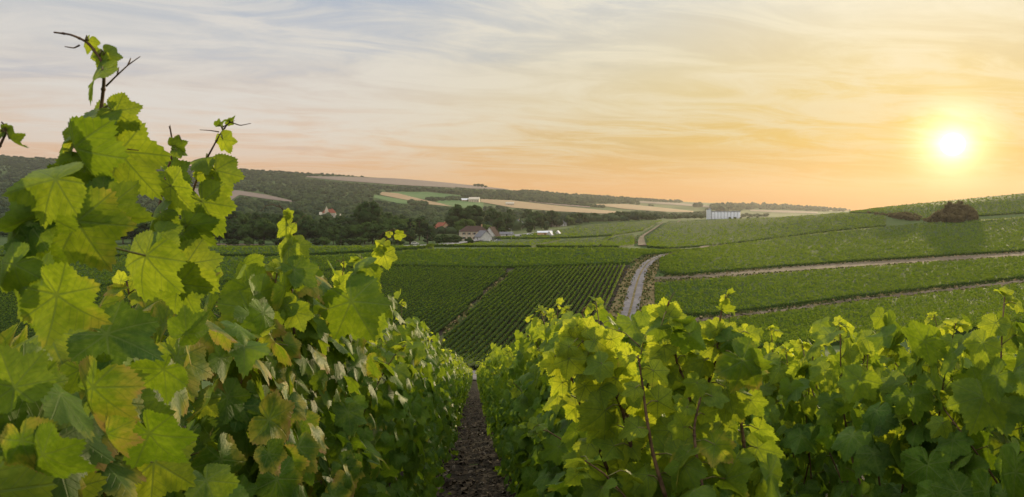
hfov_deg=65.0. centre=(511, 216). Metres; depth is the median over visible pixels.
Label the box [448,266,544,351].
vine row
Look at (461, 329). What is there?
vine row
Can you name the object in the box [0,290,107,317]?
vine row
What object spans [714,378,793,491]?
grape vine
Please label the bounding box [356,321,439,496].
grape vine
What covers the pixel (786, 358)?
grape vine
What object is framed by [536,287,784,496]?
grape vine
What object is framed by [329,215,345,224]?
broadleaf tree
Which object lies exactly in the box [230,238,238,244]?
bush
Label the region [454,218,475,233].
broadleaf tree
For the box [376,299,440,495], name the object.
grape vine
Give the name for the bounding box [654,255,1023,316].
vineyard
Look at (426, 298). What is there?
vine row
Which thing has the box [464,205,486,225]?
broadleaf tree
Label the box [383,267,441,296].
vine row
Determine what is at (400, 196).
wheat field
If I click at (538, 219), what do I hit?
broadleaf tree
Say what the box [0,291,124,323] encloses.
vine row
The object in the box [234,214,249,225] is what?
broadleaf tree
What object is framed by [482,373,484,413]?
grape vine
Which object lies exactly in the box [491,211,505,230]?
broadleaf tree
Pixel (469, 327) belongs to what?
vine row
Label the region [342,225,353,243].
broadleaf tree
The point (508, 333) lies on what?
vine row
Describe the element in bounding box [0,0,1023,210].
sky
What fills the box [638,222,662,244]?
dirt track
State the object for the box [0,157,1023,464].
ground
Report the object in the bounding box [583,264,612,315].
vine row
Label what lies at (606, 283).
vine row
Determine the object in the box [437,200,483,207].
meadow
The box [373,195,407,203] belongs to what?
meadow
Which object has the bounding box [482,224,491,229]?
bush
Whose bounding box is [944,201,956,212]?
broadleaf tree
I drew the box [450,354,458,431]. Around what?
grape vine
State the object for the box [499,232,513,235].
shed
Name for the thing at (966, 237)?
vineyard
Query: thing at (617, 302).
road verge
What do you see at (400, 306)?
vine row
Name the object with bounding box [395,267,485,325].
vine row
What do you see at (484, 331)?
vine row
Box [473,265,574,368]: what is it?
vine row
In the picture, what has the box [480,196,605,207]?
hedgerow
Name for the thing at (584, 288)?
vine row
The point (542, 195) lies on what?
woodland
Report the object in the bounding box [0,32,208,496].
grape vine
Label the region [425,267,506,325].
vine row
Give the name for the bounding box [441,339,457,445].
grape vine
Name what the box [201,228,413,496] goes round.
grape vine
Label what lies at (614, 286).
vine row
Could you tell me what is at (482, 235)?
barn
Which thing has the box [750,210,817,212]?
wheat field
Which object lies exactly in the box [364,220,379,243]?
broadleaf tree
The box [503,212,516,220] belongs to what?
broadleaf tree
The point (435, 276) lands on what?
vine row
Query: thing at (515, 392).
grape vine
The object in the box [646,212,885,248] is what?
vineyard
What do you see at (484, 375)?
grape vine
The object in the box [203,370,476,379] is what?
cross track
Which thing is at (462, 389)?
grape vine
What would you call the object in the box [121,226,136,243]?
broadleaf tree
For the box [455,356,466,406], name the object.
grape vine
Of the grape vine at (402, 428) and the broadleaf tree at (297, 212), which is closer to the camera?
the grape vine at (402, 428)
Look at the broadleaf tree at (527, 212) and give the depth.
917.44 m
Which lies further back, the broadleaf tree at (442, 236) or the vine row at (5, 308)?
the broadleaf tree at (442, 236)
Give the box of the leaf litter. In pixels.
[435,391,515,496]
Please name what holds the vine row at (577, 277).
on the soil at (580, 306)
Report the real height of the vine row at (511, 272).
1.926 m
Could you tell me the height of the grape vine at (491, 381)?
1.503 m
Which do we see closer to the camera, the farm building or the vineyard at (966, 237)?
the vineyard at (966, 237)
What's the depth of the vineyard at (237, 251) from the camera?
262.06 m
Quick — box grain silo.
[706,208,740,218]
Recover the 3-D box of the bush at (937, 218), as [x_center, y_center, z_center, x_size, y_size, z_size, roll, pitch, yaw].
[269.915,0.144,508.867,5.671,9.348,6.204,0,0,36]
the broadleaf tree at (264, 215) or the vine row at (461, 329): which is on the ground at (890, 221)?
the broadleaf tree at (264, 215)
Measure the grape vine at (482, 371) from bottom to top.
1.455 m
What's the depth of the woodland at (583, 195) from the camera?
3477.87 m
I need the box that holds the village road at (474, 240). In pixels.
[405,230,551,245]
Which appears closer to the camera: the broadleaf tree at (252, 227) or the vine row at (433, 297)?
the vine row at (433, 297)
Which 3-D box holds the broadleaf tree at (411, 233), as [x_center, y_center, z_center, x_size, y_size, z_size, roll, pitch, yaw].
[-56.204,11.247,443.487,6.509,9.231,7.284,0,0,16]
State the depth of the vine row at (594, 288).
185.22 m
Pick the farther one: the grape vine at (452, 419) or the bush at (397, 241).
the bush at (397, 241)
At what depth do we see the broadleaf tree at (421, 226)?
523.35 m
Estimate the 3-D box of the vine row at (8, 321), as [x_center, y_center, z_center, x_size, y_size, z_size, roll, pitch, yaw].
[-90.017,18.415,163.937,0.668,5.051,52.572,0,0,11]
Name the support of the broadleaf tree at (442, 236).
on the ground at (890, 221)
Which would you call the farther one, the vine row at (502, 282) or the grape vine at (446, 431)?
the vine row at (502, 282)
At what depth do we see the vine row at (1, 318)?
153.57 m
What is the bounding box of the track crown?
[627,253,667,316]
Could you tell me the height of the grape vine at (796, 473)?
1.369 m
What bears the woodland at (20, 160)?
on the ground at (890, 221)
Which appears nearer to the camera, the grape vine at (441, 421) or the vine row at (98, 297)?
the grape vine at (441, 421)
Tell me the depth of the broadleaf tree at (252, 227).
451.60 m
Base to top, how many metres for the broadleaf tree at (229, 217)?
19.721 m
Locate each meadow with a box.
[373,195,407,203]
[391,192,461,203]
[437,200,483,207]
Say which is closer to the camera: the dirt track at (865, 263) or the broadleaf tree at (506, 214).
the dirt track at (865, 263)
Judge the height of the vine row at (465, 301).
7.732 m
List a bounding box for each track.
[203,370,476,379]
[217,243,264,244]
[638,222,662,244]
[655,251,1023,281]
[695,279,1023,320]
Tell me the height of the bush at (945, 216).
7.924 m
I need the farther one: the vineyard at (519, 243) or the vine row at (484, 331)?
the vineyard at (519, 243)
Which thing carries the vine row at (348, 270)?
on the soil at (580, 306)
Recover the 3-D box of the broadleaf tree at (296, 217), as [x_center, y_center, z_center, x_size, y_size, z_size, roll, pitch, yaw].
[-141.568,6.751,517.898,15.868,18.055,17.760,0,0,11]
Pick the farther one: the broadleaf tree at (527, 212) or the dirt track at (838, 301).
the broadleaf tree at (527, 212)
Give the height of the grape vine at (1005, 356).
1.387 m
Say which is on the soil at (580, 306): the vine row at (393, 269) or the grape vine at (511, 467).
the vine row at (393, 269)
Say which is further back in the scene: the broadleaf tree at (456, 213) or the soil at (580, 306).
the broadleaf tree at (456, 213)
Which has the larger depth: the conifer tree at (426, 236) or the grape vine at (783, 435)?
the conifer tree at (426, 236)
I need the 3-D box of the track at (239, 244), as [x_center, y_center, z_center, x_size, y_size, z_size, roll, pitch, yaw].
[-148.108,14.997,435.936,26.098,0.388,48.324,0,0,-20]
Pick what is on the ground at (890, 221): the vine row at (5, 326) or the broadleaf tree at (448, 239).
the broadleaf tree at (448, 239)
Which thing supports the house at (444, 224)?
on the ground at (890, 221)
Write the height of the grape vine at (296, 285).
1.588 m
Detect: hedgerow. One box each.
[407,199,428,205]
[425,195,468,200]
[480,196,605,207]
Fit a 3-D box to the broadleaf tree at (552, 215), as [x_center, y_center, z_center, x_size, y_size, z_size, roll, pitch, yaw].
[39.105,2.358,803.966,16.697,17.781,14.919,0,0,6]
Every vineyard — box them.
[0,244,433,256]
[0,246,700,286]
[426,238,560,246]
[492,220,661,238]
[535,235,612,247]
[601,234,634,247]
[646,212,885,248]
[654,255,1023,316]
[659,216,1023,275]
[671,282,1023,348]
[849,193,1023,219]
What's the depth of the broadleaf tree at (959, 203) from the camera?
500.15 m
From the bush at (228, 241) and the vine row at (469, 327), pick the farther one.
the bush at (228, 241)
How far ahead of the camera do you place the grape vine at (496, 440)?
9.41 m
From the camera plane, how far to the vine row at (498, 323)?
152.31 m
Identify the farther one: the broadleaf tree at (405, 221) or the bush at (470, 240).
the broadleaf tree at (405, 221)
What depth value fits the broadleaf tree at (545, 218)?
745.63 m
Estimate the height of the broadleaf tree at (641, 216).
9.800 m
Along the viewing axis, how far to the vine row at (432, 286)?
188.63 m
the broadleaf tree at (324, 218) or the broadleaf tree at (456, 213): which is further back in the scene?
the broadleaf tree at (456, 213)
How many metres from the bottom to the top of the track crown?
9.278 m
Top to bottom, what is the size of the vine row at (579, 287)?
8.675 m
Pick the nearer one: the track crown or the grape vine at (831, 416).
the grape vine at (831, 416)
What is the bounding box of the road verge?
[603,255,658,337]
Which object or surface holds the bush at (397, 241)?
on the ground at (890, 221)
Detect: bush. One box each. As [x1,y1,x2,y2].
[222,239,231,244]
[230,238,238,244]
[242,237,253,244]
[256,239,264,244]
[272,237,281,244]
[310,237,321,244]
[320,237,330,244]
[334,236,346,244]
[346,237,358,244]
[356,237,367,244]
[392,239,404,244]
[465,237,473,242]
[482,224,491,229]
[565,215,575,225]
[893,212,903,218]
[898,211,911,219]
[906,213,918,220]
[928,213,935,221]
[934,210,941,222]
[941,212,950,221]
[948,210,965,222]
[963,211,975,220]
[972,210,978,219]
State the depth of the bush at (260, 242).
428.39 m
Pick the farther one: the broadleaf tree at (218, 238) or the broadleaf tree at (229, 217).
the broadleaf tree at (229, 217)
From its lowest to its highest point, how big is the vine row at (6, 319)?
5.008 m
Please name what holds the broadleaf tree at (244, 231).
on the ground at (890, 221)
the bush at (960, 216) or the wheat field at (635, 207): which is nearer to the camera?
the bush at (960, 216)
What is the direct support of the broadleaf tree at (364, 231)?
on the ground at (890, 221)
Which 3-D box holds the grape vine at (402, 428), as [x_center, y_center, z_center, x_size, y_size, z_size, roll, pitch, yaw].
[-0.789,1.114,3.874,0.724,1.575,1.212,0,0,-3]
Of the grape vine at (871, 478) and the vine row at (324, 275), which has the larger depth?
the vine row at (324, 275)
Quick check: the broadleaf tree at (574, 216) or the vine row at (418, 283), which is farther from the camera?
the broadleaf tree at (574, 216)
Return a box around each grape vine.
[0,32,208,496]
[0,116,295,496]
[131,204,368,496]
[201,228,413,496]
[316,285,425,496]
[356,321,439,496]
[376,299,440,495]
[382,325,444,489]
[386,332,447,486]
[397,329,451,474]
[433,349,452,463]
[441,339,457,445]
[441,351,456,451]
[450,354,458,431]
[451,352,462,421]
[452,360,461,425]
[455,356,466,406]
[456,354,462,404]
[458,363,463,413]
[476,348,506,458]
[480,357,489,409]
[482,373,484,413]
[483,369,486,416]
[484,351,492,421]
[485,343,514,438]
[485,354,491,426]
[486,350,496,432]
[488,348,500,447]
[489,351,513,431]
[493,347,515,456]
[494,344,525,481]
[497,333,529,493]
[502,310,560,496]
[503,323,548,492]
[512,298,571,496]
[518,296,737,496]
[521,305,671,496]
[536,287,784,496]
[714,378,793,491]
[715,305,866,496]
[765,384,846,493]
[779,315,1020,496]
[780,331,887,496]
[827,329,964,493]
[831,286,1023,496]
[900,311,1023,490]
[984,343,1023,436]
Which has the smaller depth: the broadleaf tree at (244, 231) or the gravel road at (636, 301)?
the gravel road at (636, 301)
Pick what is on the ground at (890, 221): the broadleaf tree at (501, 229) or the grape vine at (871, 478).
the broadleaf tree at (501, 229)
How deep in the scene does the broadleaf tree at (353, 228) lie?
449.97 m
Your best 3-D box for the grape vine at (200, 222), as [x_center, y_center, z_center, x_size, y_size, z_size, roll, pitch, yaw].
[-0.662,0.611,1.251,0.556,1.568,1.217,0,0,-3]
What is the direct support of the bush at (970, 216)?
on the ground at (890, 221)
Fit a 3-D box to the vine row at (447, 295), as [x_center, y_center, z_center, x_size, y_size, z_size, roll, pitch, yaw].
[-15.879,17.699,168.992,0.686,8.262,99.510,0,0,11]
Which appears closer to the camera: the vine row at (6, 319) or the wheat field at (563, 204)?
the vine row at (6, 319)
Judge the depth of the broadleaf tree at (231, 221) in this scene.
507.31 m
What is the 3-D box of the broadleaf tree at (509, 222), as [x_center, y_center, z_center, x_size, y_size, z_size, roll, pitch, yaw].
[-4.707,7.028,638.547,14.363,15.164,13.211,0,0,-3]
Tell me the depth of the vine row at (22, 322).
146.46 m
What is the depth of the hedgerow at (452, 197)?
1806.66 m
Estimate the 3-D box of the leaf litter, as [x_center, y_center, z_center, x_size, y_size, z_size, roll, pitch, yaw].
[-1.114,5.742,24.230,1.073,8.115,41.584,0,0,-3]
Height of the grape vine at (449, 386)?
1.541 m
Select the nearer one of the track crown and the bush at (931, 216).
the track crown
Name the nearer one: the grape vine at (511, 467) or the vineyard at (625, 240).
the grape vine at (511, 467)
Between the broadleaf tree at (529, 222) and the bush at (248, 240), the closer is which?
the bush at (248, 240)
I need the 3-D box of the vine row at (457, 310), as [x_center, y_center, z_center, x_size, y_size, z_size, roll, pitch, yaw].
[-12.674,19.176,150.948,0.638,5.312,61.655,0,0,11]
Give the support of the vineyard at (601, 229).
on the ground at (890, 221)
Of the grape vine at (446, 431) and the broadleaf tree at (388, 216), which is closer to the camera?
the grape vine at (446, 431)
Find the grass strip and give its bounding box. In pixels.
[439,269,512,342]
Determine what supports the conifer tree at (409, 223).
on the ground at (890, 221)
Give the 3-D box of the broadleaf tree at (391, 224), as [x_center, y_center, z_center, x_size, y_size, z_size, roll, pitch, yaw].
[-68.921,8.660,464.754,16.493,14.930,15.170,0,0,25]
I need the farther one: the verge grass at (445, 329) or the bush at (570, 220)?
the bush at (570, 220)
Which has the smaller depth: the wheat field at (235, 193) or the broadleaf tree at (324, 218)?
the broadleaf tree at (324, 218)
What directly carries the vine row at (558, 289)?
on the soil at (580, 306)
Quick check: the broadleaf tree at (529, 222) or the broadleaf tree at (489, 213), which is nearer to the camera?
the broadleaf tree at (529, 222)
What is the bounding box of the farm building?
[468,197,479,201]
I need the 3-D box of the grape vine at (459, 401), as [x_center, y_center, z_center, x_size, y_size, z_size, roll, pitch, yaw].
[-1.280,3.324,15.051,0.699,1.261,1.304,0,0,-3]
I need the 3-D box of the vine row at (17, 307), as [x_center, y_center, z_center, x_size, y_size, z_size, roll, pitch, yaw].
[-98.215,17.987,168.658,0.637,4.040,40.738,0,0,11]
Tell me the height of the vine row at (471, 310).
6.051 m
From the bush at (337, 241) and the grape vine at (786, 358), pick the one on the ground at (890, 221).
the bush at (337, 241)
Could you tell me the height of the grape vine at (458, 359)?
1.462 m
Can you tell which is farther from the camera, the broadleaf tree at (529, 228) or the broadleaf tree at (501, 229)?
the broadleaf tree at (529, 228)
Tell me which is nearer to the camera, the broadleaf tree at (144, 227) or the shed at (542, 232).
the broadleaf tree at (144, 227)
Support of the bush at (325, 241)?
on the ground at (890, 221)
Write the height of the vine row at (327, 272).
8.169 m
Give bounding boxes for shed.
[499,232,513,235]
[537,231,552,234]
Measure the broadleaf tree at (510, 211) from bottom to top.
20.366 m
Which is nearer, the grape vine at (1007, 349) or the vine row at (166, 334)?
the grape vine at (1007, 349)
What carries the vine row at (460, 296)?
on the soil at (580, 306)
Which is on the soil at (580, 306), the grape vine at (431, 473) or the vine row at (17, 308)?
the vine row at (17, 308)
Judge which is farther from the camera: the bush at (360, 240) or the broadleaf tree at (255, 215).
the broadleaf tree at (255, 215)
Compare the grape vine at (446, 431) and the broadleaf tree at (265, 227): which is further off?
the broadleaf tree at (265, 227)
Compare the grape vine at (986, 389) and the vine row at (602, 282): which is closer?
the grape vine at (986, 389)
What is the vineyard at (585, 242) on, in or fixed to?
on the ground at (890, 221)
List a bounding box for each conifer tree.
[405,218,417,243]
[423,224,432,243]
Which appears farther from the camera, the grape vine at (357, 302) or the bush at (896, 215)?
the bush at (896, 215)
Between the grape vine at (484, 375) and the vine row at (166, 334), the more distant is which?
the vine row at (166, 334)
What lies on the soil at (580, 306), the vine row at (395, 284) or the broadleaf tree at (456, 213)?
the vine row at (395, 284)
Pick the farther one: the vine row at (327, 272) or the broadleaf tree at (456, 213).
the broadleaf tree at (456, 213)
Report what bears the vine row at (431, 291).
on the soil at (580, 306)
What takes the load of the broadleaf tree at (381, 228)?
on the ground at (890, 221)
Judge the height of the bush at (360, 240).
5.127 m
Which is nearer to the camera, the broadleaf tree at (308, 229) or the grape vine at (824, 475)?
the grape vine at (824, 475)
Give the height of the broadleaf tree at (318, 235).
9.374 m
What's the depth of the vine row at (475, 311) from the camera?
163.64 m
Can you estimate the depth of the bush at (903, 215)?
553.94 m
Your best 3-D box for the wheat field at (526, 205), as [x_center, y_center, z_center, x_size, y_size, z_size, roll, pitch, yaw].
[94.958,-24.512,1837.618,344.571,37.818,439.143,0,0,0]
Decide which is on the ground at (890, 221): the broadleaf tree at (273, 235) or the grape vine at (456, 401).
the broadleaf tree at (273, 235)
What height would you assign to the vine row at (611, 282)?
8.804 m
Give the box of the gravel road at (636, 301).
[619,253,668,328]
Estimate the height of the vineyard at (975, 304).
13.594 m
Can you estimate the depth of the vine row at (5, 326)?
146.18 m
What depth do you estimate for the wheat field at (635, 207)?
2449.41 m
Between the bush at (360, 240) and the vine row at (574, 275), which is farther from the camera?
the bush at (360, 240)
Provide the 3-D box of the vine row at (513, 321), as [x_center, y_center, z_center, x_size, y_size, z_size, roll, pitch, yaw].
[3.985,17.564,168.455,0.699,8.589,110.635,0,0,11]
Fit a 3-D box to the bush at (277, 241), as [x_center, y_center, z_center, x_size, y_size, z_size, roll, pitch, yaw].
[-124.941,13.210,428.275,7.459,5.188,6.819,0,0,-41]
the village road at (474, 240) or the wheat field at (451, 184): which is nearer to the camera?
the village road at (474, 240)
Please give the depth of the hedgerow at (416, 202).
1511.77 m
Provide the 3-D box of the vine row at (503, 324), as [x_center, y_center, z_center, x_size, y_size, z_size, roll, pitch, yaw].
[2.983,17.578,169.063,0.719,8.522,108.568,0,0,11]
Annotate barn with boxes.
[474,230,491,240]
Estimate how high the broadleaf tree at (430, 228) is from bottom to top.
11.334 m
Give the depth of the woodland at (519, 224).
968.84 m
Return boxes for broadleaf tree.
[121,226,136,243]
[132,221,150,237]
[212,230,226,243]
[225,211,244,221]
[225,224,233,238]
[226,219,241,239]
[227,223,240,240]
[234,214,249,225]
[237,224,253,240]
[248,212,260,220]
[248,223,258,241]
[253,218,276,243]
[259,213,269,218]
[267,216,280,223]
[269,224,278,239]
[291,218,301,234]
[292,209,307,216]
[292,214,301,227]
[299,219,317,238]
[307,215,318,223]
[311,229,320,238]
[316,220,330,230]
[319,216,329,222]
[326,226,340,244]
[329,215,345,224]
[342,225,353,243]
[346,224,361,238]
[352,200,385,224]
[355,223,374,244]
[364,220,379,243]
[375,224,390,239]
[381,219,406,240]
[382,212,393,219]
[392,223,407,239]
[399,218,416,230]
[404,229,415,241]
[412,217,426,239]
[428,225,433,235]
[432,236,441,242]
[440,234,447,242]
[444,204,470,234]
[445,236,453,242]
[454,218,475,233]
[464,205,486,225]
[483,207,496,223]
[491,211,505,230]
[498,226,505,231]
[502,209,516,216]
[502,216,514,231]
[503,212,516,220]
[520,209,531,218]
[523,218,537,227]
[526,211,542,229]
[526,226,532,231]
[539,213,548,228]
[545,210,558,226]
[569,214,577,221]
[575,213,584,223]
[638,213,645,219]
[937,208,944,218]
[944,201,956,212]
[956,200,969,217]
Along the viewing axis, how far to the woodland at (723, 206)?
3852.22 m
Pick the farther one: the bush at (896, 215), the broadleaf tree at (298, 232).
the bush at (896, 215)
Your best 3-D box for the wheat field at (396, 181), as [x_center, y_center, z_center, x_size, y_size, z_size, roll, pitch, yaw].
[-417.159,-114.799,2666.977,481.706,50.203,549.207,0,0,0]
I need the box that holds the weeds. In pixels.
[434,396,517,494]
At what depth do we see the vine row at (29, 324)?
145.80 m
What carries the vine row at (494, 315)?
on the soil at (580, 306)
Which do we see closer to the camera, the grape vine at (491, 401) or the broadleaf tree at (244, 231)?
the grape vine at (491, 401)
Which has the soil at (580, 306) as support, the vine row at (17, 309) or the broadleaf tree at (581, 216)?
the vine row at (17, 309)
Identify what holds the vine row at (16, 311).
on the soil at (580, 306)
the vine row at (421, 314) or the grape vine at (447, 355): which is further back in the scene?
the vine row at (421, 314)
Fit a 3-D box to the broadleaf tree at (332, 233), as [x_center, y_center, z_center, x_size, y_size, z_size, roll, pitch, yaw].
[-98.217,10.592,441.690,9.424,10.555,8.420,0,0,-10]
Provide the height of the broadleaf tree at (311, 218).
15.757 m
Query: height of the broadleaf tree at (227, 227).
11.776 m
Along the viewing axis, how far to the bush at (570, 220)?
829.55 m
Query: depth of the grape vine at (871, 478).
4.82 m
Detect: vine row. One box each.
[0,285,106,312]
[0,288,107,314]
[0,289,106,316]
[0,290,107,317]
[0,290,125,320]
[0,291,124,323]
[0,291,125,324]
[0,292,104,319]
[0,292,126,325]
[0,293,127,328]
[0,294,127,329]
[0,295,127,331]
[1,284,107,310]
[1,286,106,313]
[163,267,346,334]
[164,267,350,335]
[164,268,352,339]
[165,267,340,331]
[275,266,433,341]
[380,265,409,279]
[381,265,401,275]
[381,265,405,277]
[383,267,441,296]
[385,266,445,297]
[388,267,452,299]
[389,268,477,320]
[390,267,480,322]
[391,266,449,296]
[393,266,473,315]
[395,266,470,310]
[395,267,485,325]
[396,266,461,302]
[397,267,465,304]
[398,267,489,325]
[404,267,494,327]
[406,267,498,328]
[423,267,502,321]
[423,271,505,331]
[424,290,482,333]
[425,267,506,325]
[427,305,468,340]
[441,266,535,347]
[442,266,540,348]
[443,266,531,339]
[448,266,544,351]
[450,266,548,354]
[454,266,553,358]
[457,266,557,358]
[461,265,561,361]
[464,265,565,364]
[467,265,569,367]
[467,267,526,314]
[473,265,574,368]
[481,266,522,299]
[481,266,578,365]
[507,266,518,276]
[515,264,582,346]
[540,265,586,324]
[547,264,591,324]
[558,264,595,318]
[566,264,599,312]
[572,263,604,314]
[577,263,608,313]
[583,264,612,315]
[588,264,616,315]
[594,263,620,313]
[596,263,625,323]
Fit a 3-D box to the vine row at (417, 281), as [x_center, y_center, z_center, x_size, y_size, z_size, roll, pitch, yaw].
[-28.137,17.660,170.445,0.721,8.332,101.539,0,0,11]
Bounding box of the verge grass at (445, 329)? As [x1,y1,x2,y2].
[438,229,1023,335]
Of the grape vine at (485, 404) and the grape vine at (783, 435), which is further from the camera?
the grape vine at (485, 404)
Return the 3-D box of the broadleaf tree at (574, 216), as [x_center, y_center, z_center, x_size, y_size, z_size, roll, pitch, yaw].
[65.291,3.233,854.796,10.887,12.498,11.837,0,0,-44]
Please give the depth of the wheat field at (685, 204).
3398.58 m
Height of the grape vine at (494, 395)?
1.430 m
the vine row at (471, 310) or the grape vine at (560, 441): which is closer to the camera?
the grape vine at (560, 441)
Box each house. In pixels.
[435,221,448,227]
[459,224,488,239]
[487,227,500,236]
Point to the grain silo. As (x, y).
(710, 214)
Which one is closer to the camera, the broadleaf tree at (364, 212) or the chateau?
the broadleaf tree at (364, 212)
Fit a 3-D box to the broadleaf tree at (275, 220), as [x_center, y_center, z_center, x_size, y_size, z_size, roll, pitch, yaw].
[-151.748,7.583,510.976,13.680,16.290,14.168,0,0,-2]
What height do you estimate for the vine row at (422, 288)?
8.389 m
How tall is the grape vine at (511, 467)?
1.598 m
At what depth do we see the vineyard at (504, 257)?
236.60 m
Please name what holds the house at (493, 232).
on the ground at (890, 221)
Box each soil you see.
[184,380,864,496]
[398,265,629,370]
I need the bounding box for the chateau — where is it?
[319,206,340,217]
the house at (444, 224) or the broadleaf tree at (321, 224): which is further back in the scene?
the house at (444, 224)
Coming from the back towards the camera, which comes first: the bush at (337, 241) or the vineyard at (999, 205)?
the vineyard at (999, 205)
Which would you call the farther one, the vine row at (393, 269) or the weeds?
the vine row at (393, 269)
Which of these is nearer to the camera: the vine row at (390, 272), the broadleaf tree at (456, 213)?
the vine row at (390, 272)
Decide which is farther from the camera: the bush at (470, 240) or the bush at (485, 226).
the bush at (485, 226)
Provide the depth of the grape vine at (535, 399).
3.87 m
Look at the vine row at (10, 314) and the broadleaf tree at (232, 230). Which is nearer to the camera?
the vine row at (10, 314)
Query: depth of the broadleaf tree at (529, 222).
696.71 m
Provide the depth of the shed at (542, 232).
567.41 m
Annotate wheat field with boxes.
[195,188,291,201]
[307,176,454,187]
[380,192,451,205]
[416,180,501,188]
[481,199,615,212]
[530,201,589,206]
[596,204,692,211]
[640,201,708,206]
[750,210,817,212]
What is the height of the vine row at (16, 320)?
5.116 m
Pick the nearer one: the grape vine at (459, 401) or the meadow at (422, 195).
the grape vine at (459, 401)
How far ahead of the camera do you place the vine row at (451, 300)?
175.71 m
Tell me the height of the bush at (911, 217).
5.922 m
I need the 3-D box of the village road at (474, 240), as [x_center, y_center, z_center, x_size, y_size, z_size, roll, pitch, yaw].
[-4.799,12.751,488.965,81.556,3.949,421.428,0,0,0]
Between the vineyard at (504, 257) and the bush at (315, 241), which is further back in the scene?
the bush at (315, 241)
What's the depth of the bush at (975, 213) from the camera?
503.88 m
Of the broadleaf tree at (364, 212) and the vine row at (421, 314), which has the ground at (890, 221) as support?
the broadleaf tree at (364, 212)
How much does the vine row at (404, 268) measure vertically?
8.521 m
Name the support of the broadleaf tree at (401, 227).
on the ground at (890, 221)
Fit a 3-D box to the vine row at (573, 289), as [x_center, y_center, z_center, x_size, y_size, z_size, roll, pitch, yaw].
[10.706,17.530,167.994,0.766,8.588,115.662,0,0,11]
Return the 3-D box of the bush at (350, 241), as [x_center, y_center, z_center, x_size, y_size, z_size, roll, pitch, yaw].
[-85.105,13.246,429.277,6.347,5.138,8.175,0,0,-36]
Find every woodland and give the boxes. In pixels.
[0,154,428,190]
[0,165,463,237]
[397,185,682,205]
[425,205,705,234]
[524,190,677,201]
[687,211,768,216]
[692,202,849,211]
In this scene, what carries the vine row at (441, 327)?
on the soil at (580, 306)
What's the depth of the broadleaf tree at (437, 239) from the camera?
432.36 m
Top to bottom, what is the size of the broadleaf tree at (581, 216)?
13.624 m
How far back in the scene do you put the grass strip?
164.17 m
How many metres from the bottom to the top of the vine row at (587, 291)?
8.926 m
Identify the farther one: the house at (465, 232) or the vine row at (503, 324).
the house at (465, 232)
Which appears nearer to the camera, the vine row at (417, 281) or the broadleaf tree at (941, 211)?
the vine row at (417, 281)
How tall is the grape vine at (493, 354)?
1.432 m

